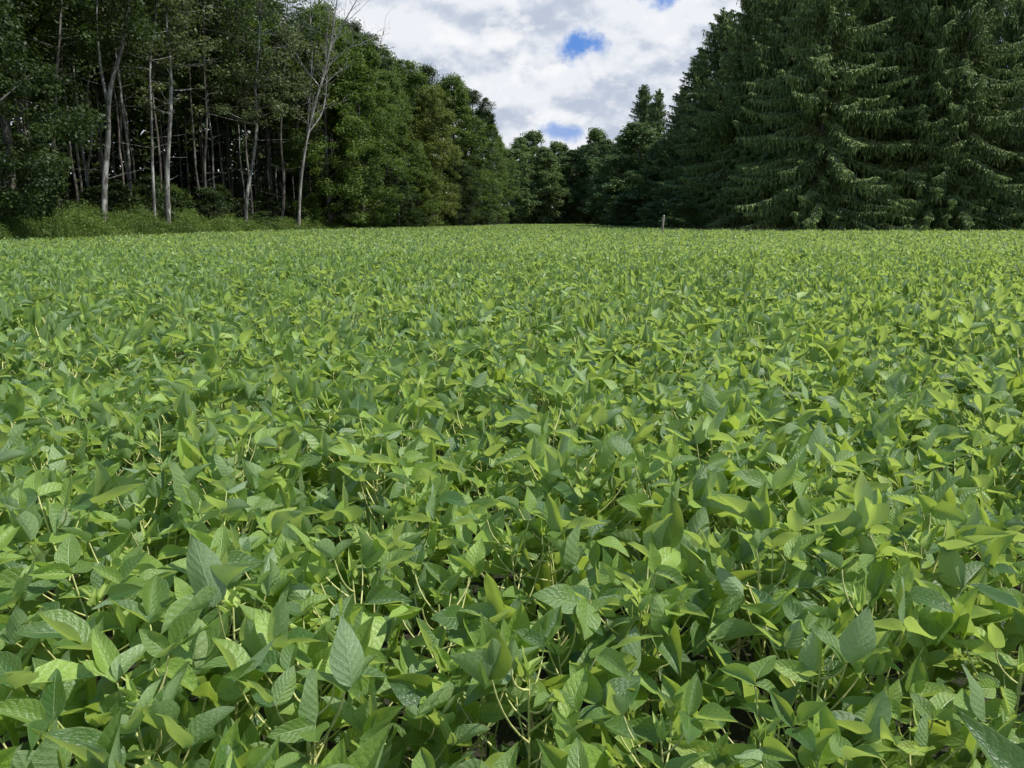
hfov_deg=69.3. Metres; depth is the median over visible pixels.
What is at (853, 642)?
soybean plant
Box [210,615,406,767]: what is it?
soybean plant
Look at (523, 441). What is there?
soybean plant
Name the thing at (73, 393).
soybean plant
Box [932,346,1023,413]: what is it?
soybean plant
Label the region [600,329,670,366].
soybean plant
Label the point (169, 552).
soybean plant
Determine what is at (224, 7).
brown tree
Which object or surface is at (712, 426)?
soybean plant
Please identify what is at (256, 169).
slender tree
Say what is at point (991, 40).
spruce tree
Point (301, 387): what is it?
soybean plant
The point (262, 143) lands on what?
slender tree
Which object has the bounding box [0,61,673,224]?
woodland
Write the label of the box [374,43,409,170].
slender tree
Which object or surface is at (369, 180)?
young tree
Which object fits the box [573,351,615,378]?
soybean plant
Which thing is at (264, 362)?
soybean plant
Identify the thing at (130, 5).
lichen tree
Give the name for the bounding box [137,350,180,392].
soybean plant
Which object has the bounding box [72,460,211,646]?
soybean plant
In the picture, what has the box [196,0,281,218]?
slender tree
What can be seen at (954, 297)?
soybean crop
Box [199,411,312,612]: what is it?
soybean plant
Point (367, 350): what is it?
soybean plant
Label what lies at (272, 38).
slender tree
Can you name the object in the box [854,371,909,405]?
soybean plant
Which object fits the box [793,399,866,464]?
soybean plant
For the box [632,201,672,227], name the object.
bush
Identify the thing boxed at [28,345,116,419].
soybean plant
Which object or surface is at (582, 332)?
soybean plant
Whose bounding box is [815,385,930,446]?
soybean plant
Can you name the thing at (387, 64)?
slender tree
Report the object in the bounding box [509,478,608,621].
soybean plant
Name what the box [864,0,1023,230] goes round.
spruce tree
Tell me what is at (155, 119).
slender tree
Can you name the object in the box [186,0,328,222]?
aspen tree
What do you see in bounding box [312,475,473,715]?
soybean plant
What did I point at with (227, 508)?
soybean plant
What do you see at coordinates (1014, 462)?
soybean plant
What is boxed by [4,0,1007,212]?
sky
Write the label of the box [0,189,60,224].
shrub
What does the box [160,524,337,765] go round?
soybean plant
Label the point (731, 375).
soybean plant
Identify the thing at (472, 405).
soybean plant
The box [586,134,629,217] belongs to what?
broadleaf tree
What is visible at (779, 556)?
soybean plant
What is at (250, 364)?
soybean plant
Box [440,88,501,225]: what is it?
broadleaf tree
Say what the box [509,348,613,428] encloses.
soybean plant
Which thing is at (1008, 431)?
soybean plant
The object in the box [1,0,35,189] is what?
slender tree
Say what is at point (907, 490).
soybean plant
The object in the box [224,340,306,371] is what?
soybean plant
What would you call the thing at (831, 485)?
soybean plant
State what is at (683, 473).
soybean plant
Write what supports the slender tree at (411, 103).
on the ground at (510, 737)
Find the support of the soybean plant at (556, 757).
on the ground at (510, 737)
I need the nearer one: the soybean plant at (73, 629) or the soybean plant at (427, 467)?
the soybean plant at (73, 629)
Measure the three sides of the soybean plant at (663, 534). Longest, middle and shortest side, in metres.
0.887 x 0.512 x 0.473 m
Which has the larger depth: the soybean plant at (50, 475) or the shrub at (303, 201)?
the shrub at (303, 201)
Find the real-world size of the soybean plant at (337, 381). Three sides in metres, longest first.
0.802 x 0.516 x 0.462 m
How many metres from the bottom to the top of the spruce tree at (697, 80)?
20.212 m
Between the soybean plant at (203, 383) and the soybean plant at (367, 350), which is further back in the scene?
the soybean plant at (367, 350)
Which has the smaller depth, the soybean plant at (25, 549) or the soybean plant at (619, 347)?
the soybean plant at (25, 549)
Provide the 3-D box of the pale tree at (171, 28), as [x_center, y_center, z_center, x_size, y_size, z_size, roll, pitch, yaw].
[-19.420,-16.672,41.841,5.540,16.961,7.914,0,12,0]
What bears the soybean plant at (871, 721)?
on the ground at (510, 737)
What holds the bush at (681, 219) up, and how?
on the ground at (510, 737)
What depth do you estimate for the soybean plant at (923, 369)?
3.67 m
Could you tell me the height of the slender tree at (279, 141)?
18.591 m
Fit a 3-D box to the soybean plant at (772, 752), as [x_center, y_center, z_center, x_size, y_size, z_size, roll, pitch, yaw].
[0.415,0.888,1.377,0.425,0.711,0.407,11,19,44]
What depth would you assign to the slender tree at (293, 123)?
70.97 m
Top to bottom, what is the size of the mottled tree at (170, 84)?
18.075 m
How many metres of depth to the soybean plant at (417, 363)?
4.63 m
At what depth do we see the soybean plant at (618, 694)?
1.28 m
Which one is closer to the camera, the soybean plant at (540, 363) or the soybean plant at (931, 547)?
the soybean plant at (931, 547)
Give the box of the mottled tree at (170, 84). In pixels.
[127,0,222,223]
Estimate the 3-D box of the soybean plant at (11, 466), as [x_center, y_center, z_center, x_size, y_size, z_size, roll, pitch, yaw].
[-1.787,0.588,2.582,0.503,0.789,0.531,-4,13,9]
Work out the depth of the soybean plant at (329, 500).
2.28 m
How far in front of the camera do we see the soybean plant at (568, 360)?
3.92 m
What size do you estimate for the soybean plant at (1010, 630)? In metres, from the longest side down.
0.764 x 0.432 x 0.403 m
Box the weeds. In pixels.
[0,198,462,240]
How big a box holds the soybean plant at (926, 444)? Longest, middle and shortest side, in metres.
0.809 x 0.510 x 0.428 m
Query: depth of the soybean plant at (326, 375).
4.15 m
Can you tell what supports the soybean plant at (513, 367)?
on the ground at (510, 737)
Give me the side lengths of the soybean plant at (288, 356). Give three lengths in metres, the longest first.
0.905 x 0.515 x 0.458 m
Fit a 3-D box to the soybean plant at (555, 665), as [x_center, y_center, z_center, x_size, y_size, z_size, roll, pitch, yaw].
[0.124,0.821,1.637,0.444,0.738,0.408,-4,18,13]
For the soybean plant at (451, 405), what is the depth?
3.03 m
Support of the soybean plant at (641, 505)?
on the ground at (510, 737)
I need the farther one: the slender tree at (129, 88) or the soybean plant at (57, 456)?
the slender tree at (129, 88)
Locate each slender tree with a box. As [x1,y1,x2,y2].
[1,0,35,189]
[4,68,47,106]
[5,1,48,195]
[9,47,26,195]
[15,0,103,205]
[15,1,63,208]
[16,4,45,156]
[32,59,84,206]
[34,9,88,205]
[36,15,87,208]
[52,10,127,168]
[58,61,133,155]
[62,14,161,181]
[62,41,134,182]
[63,0,118,205]
[71,61,141,182]
[75,0,153,188]
[93,0,151,194]
[108,12,194,178]
[109,0,135,196]
[109,30,137,183]
[111,1,181,190]
[122,48,195,165]
[139,59,179,205]
[145,13,230,181]
[146,0,206,213]
[148,28,185,201]
[148,32,210,208]
[162,0,251,211]
[164,30,213,185]
[173,82,232,184]
[177,28,246,209]
[181,93,232,213]
[192,74,242,211]
[193,104,233,214]
[195,3,267,199]
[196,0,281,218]
[208,2,260,210]
[213,101,248,216]
[227,21,299,206]
[229,2,303,217]
[232,123,282,190]
[234,112,274,206]
[237,19,295,190]
[239,110,277,168]
[240,2,257,204]
[242,114,270,200]
[245,1,291,206]
[262,91,281,176]
[265,26,338,214]
[267,21,330,155]
[269,130,271,174]
[271,127,292,201]
[272,60,304,220]
[276,101,322,192]
[282,119,327,191]
[289,3,318,189]
[303,0,350,214]
[311,1,359,155]
[336,17,356,105]
[343,17,378,101]
[354,29,403,166]
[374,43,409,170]
[394,80,423,146]
[402,98,425,183]
[413,62,443,116]
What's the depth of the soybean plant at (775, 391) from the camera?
3.35 m
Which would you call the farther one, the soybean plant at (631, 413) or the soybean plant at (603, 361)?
the soybean plant at (603, 361)
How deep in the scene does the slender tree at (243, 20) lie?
59.18 m
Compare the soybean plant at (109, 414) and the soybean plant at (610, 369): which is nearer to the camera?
the soybean plant at (109, 414)
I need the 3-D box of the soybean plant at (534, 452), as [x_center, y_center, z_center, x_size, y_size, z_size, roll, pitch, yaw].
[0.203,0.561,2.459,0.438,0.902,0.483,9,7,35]
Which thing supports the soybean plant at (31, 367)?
on the ground at (510, 737)
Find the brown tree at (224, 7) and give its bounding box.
[168,0,264,197]
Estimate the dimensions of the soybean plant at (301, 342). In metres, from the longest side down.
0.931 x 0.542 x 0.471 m
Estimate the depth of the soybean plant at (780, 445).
2.56 m
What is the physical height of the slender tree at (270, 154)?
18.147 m
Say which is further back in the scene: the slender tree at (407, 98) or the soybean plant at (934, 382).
the slender tree at (407, 98)
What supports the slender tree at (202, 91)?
on the ground at (510, 737)
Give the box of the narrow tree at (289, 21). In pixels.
[240,0,337,220]
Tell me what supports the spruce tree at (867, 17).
on the ground at (510, 737)
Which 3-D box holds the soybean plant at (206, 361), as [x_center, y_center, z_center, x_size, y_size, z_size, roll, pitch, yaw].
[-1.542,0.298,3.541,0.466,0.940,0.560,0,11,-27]
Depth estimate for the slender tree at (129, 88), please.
53.77 m
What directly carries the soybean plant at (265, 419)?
on the ground at (510, 737)
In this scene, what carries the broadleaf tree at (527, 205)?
on the ground at (510, 737)
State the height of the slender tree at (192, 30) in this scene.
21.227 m
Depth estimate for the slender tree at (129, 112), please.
61.73 m
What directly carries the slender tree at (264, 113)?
on the ground at (510, 737)
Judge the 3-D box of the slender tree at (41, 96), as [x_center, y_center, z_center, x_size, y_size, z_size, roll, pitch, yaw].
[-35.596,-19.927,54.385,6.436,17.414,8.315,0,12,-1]
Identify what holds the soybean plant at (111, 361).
on the ground at (510, 737)
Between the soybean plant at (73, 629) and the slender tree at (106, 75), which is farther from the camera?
the slender tree at (106, 75)
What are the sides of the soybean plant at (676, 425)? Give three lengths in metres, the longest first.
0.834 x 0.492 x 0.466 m
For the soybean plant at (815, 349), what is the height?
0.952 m
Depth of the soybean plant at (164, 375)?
3.97 m
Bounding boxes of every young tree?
[310,152,377,228]
[377,167,430,227]
[403,153,444,226]
[437,160,487,225]
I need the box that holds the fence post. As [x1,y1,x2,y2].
[661,215,664,230]
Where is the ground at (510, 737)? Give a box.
[0,223,1023,767]
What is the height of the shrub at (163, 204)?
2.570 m
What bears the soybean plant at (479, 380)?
on the ground at (510, 737)
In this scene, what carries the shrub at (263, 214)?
on the ground at (510, 737)
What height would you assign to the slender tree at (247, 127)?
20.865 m
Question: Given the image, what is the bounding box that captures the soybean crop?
[0,223,1023,767]
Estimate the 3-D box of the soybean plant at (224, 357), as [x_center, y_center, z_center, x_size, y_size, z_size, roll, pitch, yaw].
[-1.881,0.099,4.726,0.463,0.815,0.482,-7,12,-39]
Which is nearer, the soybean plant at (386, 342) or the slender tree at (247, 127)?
the soybean plant at (386, 342)
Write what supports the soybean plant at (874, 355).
on the ground at (510, 737)
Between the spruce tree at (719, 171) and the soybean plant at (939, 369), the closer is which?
the soybean plant at (939, 369)
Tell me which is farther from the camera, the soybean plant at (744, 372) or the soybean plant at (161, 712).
the soybean plant at (744, 372)
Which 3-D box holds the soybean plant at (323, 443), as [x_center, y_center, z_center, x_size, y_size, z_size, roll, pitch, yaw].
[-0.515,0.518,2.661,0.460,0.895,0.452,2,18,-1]
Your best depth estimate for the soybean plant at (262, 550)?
1.83 m
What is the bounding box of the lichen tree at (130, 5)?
[62,0,174,222]
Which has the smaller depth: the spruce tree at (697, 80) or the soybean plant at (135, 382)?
the soybean plant at (135, 382)
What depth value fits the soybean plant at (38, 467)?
2.71 m
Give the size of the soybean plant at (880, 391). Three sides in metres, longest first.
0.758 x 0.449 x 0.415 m
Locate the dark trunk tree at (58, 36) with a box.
[11,0,146,215]
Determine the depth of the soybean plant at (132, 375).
4.05 m
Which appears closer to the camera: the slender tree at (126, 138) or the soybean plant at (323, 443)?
the soybean plant at (323, 443)
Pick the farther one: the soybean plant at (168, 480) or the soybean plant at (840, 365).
the soybean plant at (840, 365)
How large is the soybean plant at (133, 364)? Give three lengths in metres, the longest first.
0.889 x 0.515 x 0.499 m
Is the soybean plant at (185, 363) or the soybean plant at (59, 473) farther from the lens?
the soybean plant at (185, 363)
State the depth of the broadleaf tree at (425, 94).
84.71 m
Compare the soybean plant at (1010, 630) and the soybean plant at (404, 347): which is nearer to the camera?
the soybean plant at (1010, 630)
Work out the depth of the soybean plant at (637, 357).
4.49 m
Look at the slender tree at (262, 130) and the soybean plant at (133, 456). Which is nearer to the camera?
the soybean plant at (133, 456)
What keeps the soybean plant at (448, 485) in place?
on the ground at (510, 737)
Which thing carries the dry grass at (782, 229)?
on the ground at (510, 737)
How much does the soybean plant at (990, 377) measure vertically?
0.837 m
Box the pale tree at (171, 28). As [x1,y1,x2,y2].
[88,0,200,216]
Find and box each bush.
[600,195,641,226]
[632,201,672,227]
[658,195,711,229]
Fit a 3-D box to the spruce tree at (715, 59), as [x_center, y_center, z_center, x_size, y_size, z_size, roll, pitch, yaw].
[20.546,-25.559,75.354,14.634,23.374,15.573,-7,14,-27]
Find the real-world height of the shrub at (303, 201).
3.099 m
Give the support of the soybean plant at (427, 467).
on the ground at (510, 737)
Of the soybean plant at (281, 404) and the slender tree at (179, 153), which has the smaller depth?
the soybean plant at (281, 404)
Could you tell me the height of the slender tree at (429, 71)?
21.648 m
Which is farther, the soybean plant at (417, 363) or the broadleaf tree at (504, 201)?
the broadleaf tree at (504, 201)
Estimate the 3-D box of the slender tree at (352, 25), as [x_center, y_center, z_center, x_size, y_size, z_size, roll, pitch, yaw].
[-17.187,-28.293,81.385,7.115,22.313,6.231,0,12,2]
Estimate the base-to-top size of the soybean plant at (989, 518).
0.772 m
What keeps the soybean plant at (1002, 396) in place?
on the ground at (510, 737)
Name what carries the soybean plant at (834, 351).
on the ground at (510, 737)
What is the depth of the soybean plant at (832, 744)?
1.27 m
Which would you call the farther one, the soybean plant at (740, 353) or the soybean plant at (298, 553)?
the soybean plant at (740, 353)
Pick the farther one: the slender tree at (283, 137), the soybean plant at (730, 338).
the slender tree at (283, 137)
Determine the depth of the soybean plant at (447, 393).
3.87 m
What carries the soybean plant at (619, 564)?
on the ground at (510, 737)
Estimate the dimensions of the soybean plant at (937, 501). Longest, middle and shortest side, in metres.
0.966 x 0.550 x 0.477 m
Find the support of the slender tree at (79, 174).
on the ground at (510, 737)
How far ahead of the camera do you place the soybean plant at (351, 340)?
4.72 m
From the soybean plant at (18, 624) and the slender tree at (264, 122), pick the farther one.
the slender tree at (264, 122)
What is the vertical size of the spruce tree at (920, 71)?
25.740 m
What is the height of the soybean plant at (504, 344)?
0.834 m
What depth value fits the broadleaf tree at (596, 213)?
107.66 m
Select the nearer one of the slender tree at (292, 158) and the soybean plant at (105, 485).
the soybean plant at (105, 485)
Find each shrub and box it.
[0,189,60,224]
[17,167,61,214]
[65,186,128,212]
[81,180,160,221]
[115,182,156,211]
[126,172,179,221]
[156,198,177,212]
[157,183,193,212]
[172,208,205,218]
[181,187,231,222]
[194,183,249,219]
[201,190,233,223]
[241,189,291,221]
[248,202,280,222]
[248,211,280,227]
[287,198,321,223]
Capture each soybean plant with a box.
[0,336,86,397]
[0,360,52,439]
[0,380,50,439]
[0,380,75,463]
[0,383,77,464]
[0,388,73,593]
[0,395,47,462]
[0,434,83,594]
[0,444,45,593]
[0,460,171,680]
[0,464,147,615]
[0,522,90,749]
[0,523,51,654]
[0,533,179,703]
[0,608,264,767]
[0,677,156,767]
[0,686,39,749]
[1,458,94,581]
[2,521,177,684]
[2,574,270,767]
[8,417,102,575]
[16,383,130,502]
[17,474,142,632]
[19,370,81,439]
[22,357,119,424]
[26,375,118,474]
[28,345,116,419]
[28,391,87,473]
[30,418,120,476]
[32,375,94,426]
[38,709,315,767]
[52,375,167,476]
[52,510,195,660]
[56,461,157,557]
[69,424,172,514]
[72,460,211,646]
[76,327,160,384]
[77,344,151,434]
[77,379,144,443]
[80,475,182,630]
[87,391,201,504]
[102,405,216,558]
[106,375,165,508]
[107,340,178,433]
[109,390,163,463]
[111,450,209,573]
[121,368,167,432]
[124,523,335,696]
[136,346,226,461]
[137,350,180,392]
[138,417,287,623]
[139,391,230,507]
[140,377,233,484]
[147,364,229,381]
[150,358,200,391]
[156,480,325,739]
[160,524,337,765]
[161,363,265,419]
[161,378,254,442]
[167,407,265,529]
[169,452,310,632]
[181,344,243,369]
[185,323,255,403]
[188,342,270,404]
[191,563,411,767]
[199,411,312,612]
[201,520,361,741]
[203,440,317,533]
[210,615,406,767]
[211,523,428,759]
[217,396,339,527]
[222,358,310,424]
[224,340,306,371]
[226,356,290,405]
[226,403,326,493]
[228,380,290,411]
[242,446,338,555]
[247,475,361,563]
[252,360,336,463]
[256,396,328,467]
[262,322,317,370]
[264,723,392,767]
[268,367,393,487]
[270,358,339,395]
[274,343,347,408]
[277,319,354,363]
[283,418,369,542]
[288,399,339,465]
[289,351,337,381]
[292,331,367,360]
[292,418,365,536]
[294,393,428,540]
[299,340,373,461]
[300,525,438,700]
[305,344,349,366]
[311,344,363,374]
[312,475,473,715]
[315,376,442,483]
[317,373,395,405]
[321,637,511,767]
[324,427,467,632]
[328,538,536,761]
[332,374,362,459]
[336,343,401,396]
[338,382,449,530]
[341,352,391,386]
[342,489,471,701]
[343,465,500,672]
[344,345,398,365]
[347,378,423,525]
[348,356,409,378]
[352,447,482,542]
[355,349,464,455]
[359,330,428,396]
[361,340,416,369]
[362,355,419,390]
[374,356,443,452]
[382,342,427,401]
[386,606,662,767]
[388,379,463,454]
[398,571,559,767]
[404,329,479,425]
[410,433,484,549]
[412,742,517,767]
[414,389,514,499]
[419,353,484,450]
[426,363,496,444]
[428,334,483,380]
[433,486,609,726]
[435,451,530,600]
[438,375,518,453]
[438,427,525,580]
[439,341,488,364]
[439,496,628,679]
[449,351,495,445]
[449,600,659,767]
[454,351,551,512]
[458,358,516,449]
[460,335,522,383]
[470,322,533,399]
[470,389,524,511]
[472,454,546,577]
[477,342,503,372]
[478,350,513,408]
[485,370,541,427]
[488,361,576,448]
[488,460,590,572]
[496,428,636,646]
[498,387,580,491]
[501,378,624,507]
[505,344,602,479]
[505,354,572,411]
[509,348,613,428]
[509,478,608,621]
[511,326,572,405]
[514,378,643,486]
[514,441,644,577]
[516,355,604,445]
[516,356,559,410]
[524,348,584,406]
[526,491,773,767]
[531,348,574,360]
[536,737,588,767]
[543,376,615,512]
[551,588,755,767]
[552,343,614,398]
[553,388,630,479]
[557,358,642,434]
[557,663,758,767]
[560,332,631,363]
[568,429,677,614]
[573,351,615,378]
[576,325,633,365]
[578,542,759,767]
[580,353,620,390]
[582,393,654,509]
[594,416,690,600]
[597,367,645,417]
[598,433,744,681]
[599,392,691,510]
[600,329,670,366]
[600,331,669,393]
[601,373,676,439]
[602,370,678,441]
[604,356,672,432]
[604,441,701,548]
[614,347,674,428]
[619,322,680,377]
[619,359,679,393]
[622,323,680,365]
[628,655,829,767]
[630,346,682,388]
[634,435,708,540]
[636,367,728,456]
[637,382,741,496]
[643,405,783,533]
[643,458,789,658]
[643,518,826,695]
[647,525,829,752]
[657,331,721,389]
[658,440,786,659]
[667,352,755,454]
[670,369,741,460]
[671,350,732,390]
[677,365,791,441]
[680,331,747,372]
[684,328,739,389]
[687,406,798,471]
[690,340,756,366]
[692,342,757,378]
[698,363,765,404]
[698,462,806,659]
[704,381,799,461]
[707,338,747,355]
[707,385,828,503]
[716,481,922,767]
[725,420,835,521]
[728,520,833,719]
[728,694,901,767]
[729,443,910,712]
[732,343,814,418]
[733,586,927,767]
[735,362,768,392]
[738,331,800,380]
[743,338,800,399]
[743,349,821,421]
[743,411,861,477]
[744,378,819,439]
[748,387,819,422]
[750,547,999,767]
[763,316,841,401]
[767,434,884,557]
[775,357,839,433]
[776,445,852,560]
[783,360,832,406]
[785,413,868,480]
[789,382,861,448]
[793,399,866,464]
[796,354,828,404]
[797,336,883,427]
[797,488,961,694]
[798,368,878,408]
[803,406,906,481]
[806,351,875,405]
[806,465,1021,725]
[814,367,971,504]
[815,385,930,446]
[824,507,938,694]
[824,655,992,767]
[826,412,929,558]
[831,342,898,400]
[842,334,933,399]
[845,490,1023,719]
[847,364,897,400]
[851,401,943,530]
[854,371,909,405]
[858,347,932,443]
[860,392,913,445]
[869,435,970,554]
[870,386,958,452]
[873,472,980,672]
[875,373,960,391]
[875,383,947,488]
[892,349,962,406]
[897,439,1015,560]
[902,374,955,443]
[903,577,1023,767]
[905,485,1023,681]
[910,520,1023,757]
[914,384,1023,473]
[926,388,1023,498]
[929,537,1023,756]
[930,379,972,457]
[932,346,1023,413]
[935,411,1023,530]
[937,371,1023,427]
[939,361,1019,443]
[944,388,1023,474]
[951,356,1023,393]
[955,452,1023,594]
[958,354,1023,455]
[966,442,1023,560]
[967,427,1023,504]
[971,358,1023,471]
[975,379,1023,417]
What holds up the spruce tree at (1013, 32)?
on the ground at (510, 737)
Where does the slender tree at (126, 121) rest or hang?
on the ground at (510, 737)
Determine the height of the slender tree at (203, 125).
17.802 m
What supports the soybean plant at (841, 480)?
on the ground at (510, 737)
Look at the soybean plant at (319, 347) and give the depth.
3.97 m
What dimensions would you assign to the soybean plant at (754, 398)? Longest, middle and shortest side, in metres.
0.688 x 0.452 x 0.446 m
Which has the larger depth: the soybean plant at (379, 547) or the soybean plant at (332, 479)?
the soybean plant at (332, 479)
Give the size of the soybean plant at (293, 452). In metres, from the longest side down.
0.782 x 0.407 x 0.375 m
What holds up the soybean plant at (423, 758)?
on the ground at (510, 737)
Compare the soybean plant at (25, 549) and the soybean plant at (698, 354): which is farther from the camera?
the soybean plant at (698, 354)
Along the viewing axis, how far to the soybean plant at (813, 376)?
3.94 m
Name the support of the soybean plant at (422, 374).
on the ground at (510, 737)
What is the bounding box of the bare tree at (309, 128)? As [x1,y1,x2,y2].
[267,0,391,227]
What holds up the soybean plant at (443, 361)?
on the ground at (510, 737)
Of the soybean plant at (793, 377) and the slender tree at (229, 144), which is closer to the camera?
the soybean plant at (793, 377)
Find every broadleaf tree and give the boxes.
[0,0,110,218]
[0,0,110,227]
[268,7,376,227]
[318,29,420,228]
[350,69,433,225]
[368,58,456,214]
[391,83,464,226]
[418,72,503,222]
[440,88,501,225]
[466,111,509,224]
[476,135,520,223]
[488,148,541,223]
[506,137,545,223]
[509,129,558,223]
[523,147,573,223]
[540,140,574,223]
[552,149,588,223]
[562,144,595,223]
[563,127,608,224]
[578,155,630,225]
[585,121,661,225]
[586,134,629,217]
[587,139,613,222]
[614,140,680,224]
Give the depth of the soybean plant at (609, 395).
3.43 m
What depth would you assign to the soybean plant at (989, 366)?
3.77 m
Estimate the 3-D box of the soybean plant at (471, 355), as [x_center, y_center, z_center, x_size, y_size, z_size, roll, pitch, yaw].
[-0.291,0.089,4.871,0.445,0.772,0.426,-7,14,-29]
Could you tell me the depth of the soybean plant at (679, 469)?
2.79 m
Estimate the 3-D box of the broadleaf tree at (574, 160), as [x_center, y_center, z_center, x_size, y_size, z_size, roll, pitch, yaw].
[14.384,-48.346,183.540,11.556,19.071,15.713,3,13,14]
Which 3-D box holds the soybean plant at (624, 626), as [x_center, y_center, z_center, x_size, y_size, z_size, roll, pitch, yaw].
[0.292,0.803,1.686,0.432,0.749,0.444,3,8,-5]
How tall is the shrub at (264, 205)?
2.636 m
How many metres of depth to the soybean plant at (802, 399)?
3.24 m
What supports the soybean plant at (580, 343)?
on the ground at (510, 737)
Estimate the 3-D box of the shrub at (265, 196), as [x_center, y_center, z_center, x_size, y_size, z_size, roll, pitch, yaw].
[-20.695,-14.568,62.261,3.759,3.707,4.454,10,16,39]
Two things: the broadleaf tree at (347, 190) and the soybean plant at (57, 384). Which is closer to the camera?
the soybean plant at (57, 384)
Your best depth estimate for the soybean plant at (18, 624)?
1.62 m
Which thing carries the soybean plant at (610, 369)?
on the ground at (510, 737)
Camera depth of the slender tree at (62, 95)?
57.48 m
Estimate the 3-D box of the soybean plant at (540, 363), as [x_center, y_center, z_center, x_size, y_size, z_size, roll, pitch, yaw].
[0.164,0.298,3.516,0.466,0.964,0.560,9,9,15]
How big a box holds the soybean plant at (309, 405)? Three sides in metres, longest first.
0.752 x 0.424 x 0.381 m
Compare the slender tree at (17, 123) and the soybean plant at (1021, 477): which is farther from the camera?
the slender tree at (17, 123)
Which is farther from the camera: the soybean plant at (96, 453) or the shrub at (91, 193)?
the shrub at (91, 193)
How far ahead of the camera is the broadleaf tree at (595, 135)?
179.84 m
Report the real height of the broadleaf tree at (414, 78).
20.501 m
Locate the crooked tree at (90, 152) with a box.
[33,0,139,208]
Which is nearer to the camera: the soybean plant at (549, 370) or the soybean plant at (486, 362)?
the soybean plant at (549, 370)
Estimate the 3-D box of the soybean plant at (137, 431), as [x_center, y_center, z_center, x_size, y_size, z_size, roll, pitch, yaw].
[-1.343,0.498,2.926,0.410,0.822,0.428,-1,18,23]
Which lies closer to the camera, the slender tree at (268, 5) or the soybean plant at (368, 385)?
the soybean plant at (368, 385)
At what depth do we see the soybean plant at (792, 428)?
2.72 m
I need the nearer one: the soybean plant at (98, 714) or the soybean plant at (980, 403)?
the soybean plant at (98, 714)
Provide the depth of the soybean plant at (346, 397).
3.08 m
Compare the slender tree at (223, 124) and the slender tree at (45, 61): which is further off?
the slender tree at (223, 124)
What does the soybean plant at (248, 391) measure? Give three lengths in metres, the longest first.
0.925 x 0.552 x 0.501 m
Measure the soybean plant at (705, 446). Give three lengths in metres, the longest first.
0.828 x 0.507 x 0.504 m
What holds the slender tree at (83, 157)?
on the ground at (510, 737)
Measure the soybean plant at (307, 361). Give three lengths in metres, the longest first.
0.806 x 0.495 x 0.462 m
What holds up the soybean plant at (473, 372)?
on the ground at (510, 737)
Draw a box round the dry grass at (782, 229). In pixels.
[653,227,1016,230]
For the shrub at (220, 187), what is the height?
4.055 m
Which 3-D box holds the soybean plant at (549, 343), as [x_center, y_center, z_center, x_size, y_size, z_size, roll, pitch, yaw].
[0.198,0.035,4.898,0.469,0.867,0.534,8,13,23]
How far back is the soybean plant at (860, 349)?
4.11 m
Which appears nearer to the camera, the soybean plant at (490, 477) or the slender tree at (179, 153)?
the soybean plant at (490, 477)
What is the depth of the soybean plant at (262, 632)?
1.46 m
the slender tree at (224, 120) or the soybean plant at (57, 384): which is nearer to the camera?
the soybean plant at (57, 384)
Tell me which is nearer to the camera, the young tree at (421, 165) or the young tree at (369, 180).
the young tree at (369, 180)
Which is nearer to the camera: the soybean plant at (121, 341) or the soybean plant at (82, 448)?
the soybean plant at (82, 448)
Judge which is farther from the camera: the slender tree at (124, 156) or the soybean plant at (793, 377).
the slender tree at (124, 156)
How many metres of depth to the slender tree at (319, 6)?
70.69 m
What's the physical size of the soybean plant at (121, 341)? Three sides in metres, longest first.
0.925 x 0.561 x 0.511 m
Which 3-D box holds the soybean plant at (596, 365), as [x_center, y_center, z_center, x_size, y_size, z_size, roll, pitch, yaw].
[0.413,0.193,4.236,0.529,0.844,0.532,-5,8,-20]
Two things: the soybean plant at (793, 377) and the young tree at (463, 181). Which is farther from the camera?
the young tree at (463, 181)
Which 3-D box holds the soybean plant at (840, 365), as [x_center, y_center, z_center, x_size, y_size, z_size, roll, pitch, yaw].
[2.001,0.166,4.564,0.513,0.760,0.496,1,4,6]
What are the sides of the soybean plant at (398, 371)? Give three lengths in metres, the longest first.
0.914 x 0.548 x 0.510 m
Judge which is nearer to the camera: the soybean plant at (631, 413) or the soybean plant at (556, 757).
the soybean plant at (556, 757)
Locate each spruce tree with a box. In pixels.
[609,84,653,221]
[635,89,688,226]
[637,88,667,155]
[644,46,712,226]
[645,7,741,228]
[663,0,779,230]
[704,0,835,229]
[721,0,926,231]
[769,0,945,230]
[819,0,1007,230]
[847,1,874,56]
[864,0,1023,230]
[972,0,1023,227]
[982,17,1020,119]
[982,105,1023,230]
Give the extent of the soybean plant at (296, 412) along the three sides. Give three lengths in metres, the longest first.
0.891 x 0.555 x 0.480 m
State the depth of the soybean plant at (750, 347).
4.54 m
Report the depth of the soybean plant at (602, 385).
3.83 m
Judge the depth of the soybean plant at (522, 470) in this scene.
2.66 m
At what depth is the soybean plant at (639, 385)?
3.62 m
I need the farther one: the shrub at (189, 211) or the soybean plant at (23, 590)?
the shrub at (189, 211)
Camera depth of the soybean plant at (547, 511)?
1.96 m
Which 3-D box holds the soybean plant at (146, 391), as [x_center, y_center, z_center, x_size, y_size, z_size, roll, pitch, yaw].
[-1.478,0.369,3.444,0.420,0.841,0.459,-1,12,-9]
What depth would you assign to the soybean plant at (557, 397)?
3.31 m
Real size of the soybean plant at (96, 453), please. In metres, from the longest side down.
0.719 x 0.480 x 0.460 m
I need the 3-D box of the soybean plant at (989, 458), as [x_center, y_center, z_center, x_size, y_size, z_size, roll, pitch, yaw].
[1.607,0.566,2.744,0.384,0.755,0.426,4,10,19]
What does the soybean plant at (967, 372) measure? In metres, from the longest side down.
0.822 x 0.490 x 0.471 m
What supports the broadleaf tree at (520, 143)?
on the ground at (510, 737)
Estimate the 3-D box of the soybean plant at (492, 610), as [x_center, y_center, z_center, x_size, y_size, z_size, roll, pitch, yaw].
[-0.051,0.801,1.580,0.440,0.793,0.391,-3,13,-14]

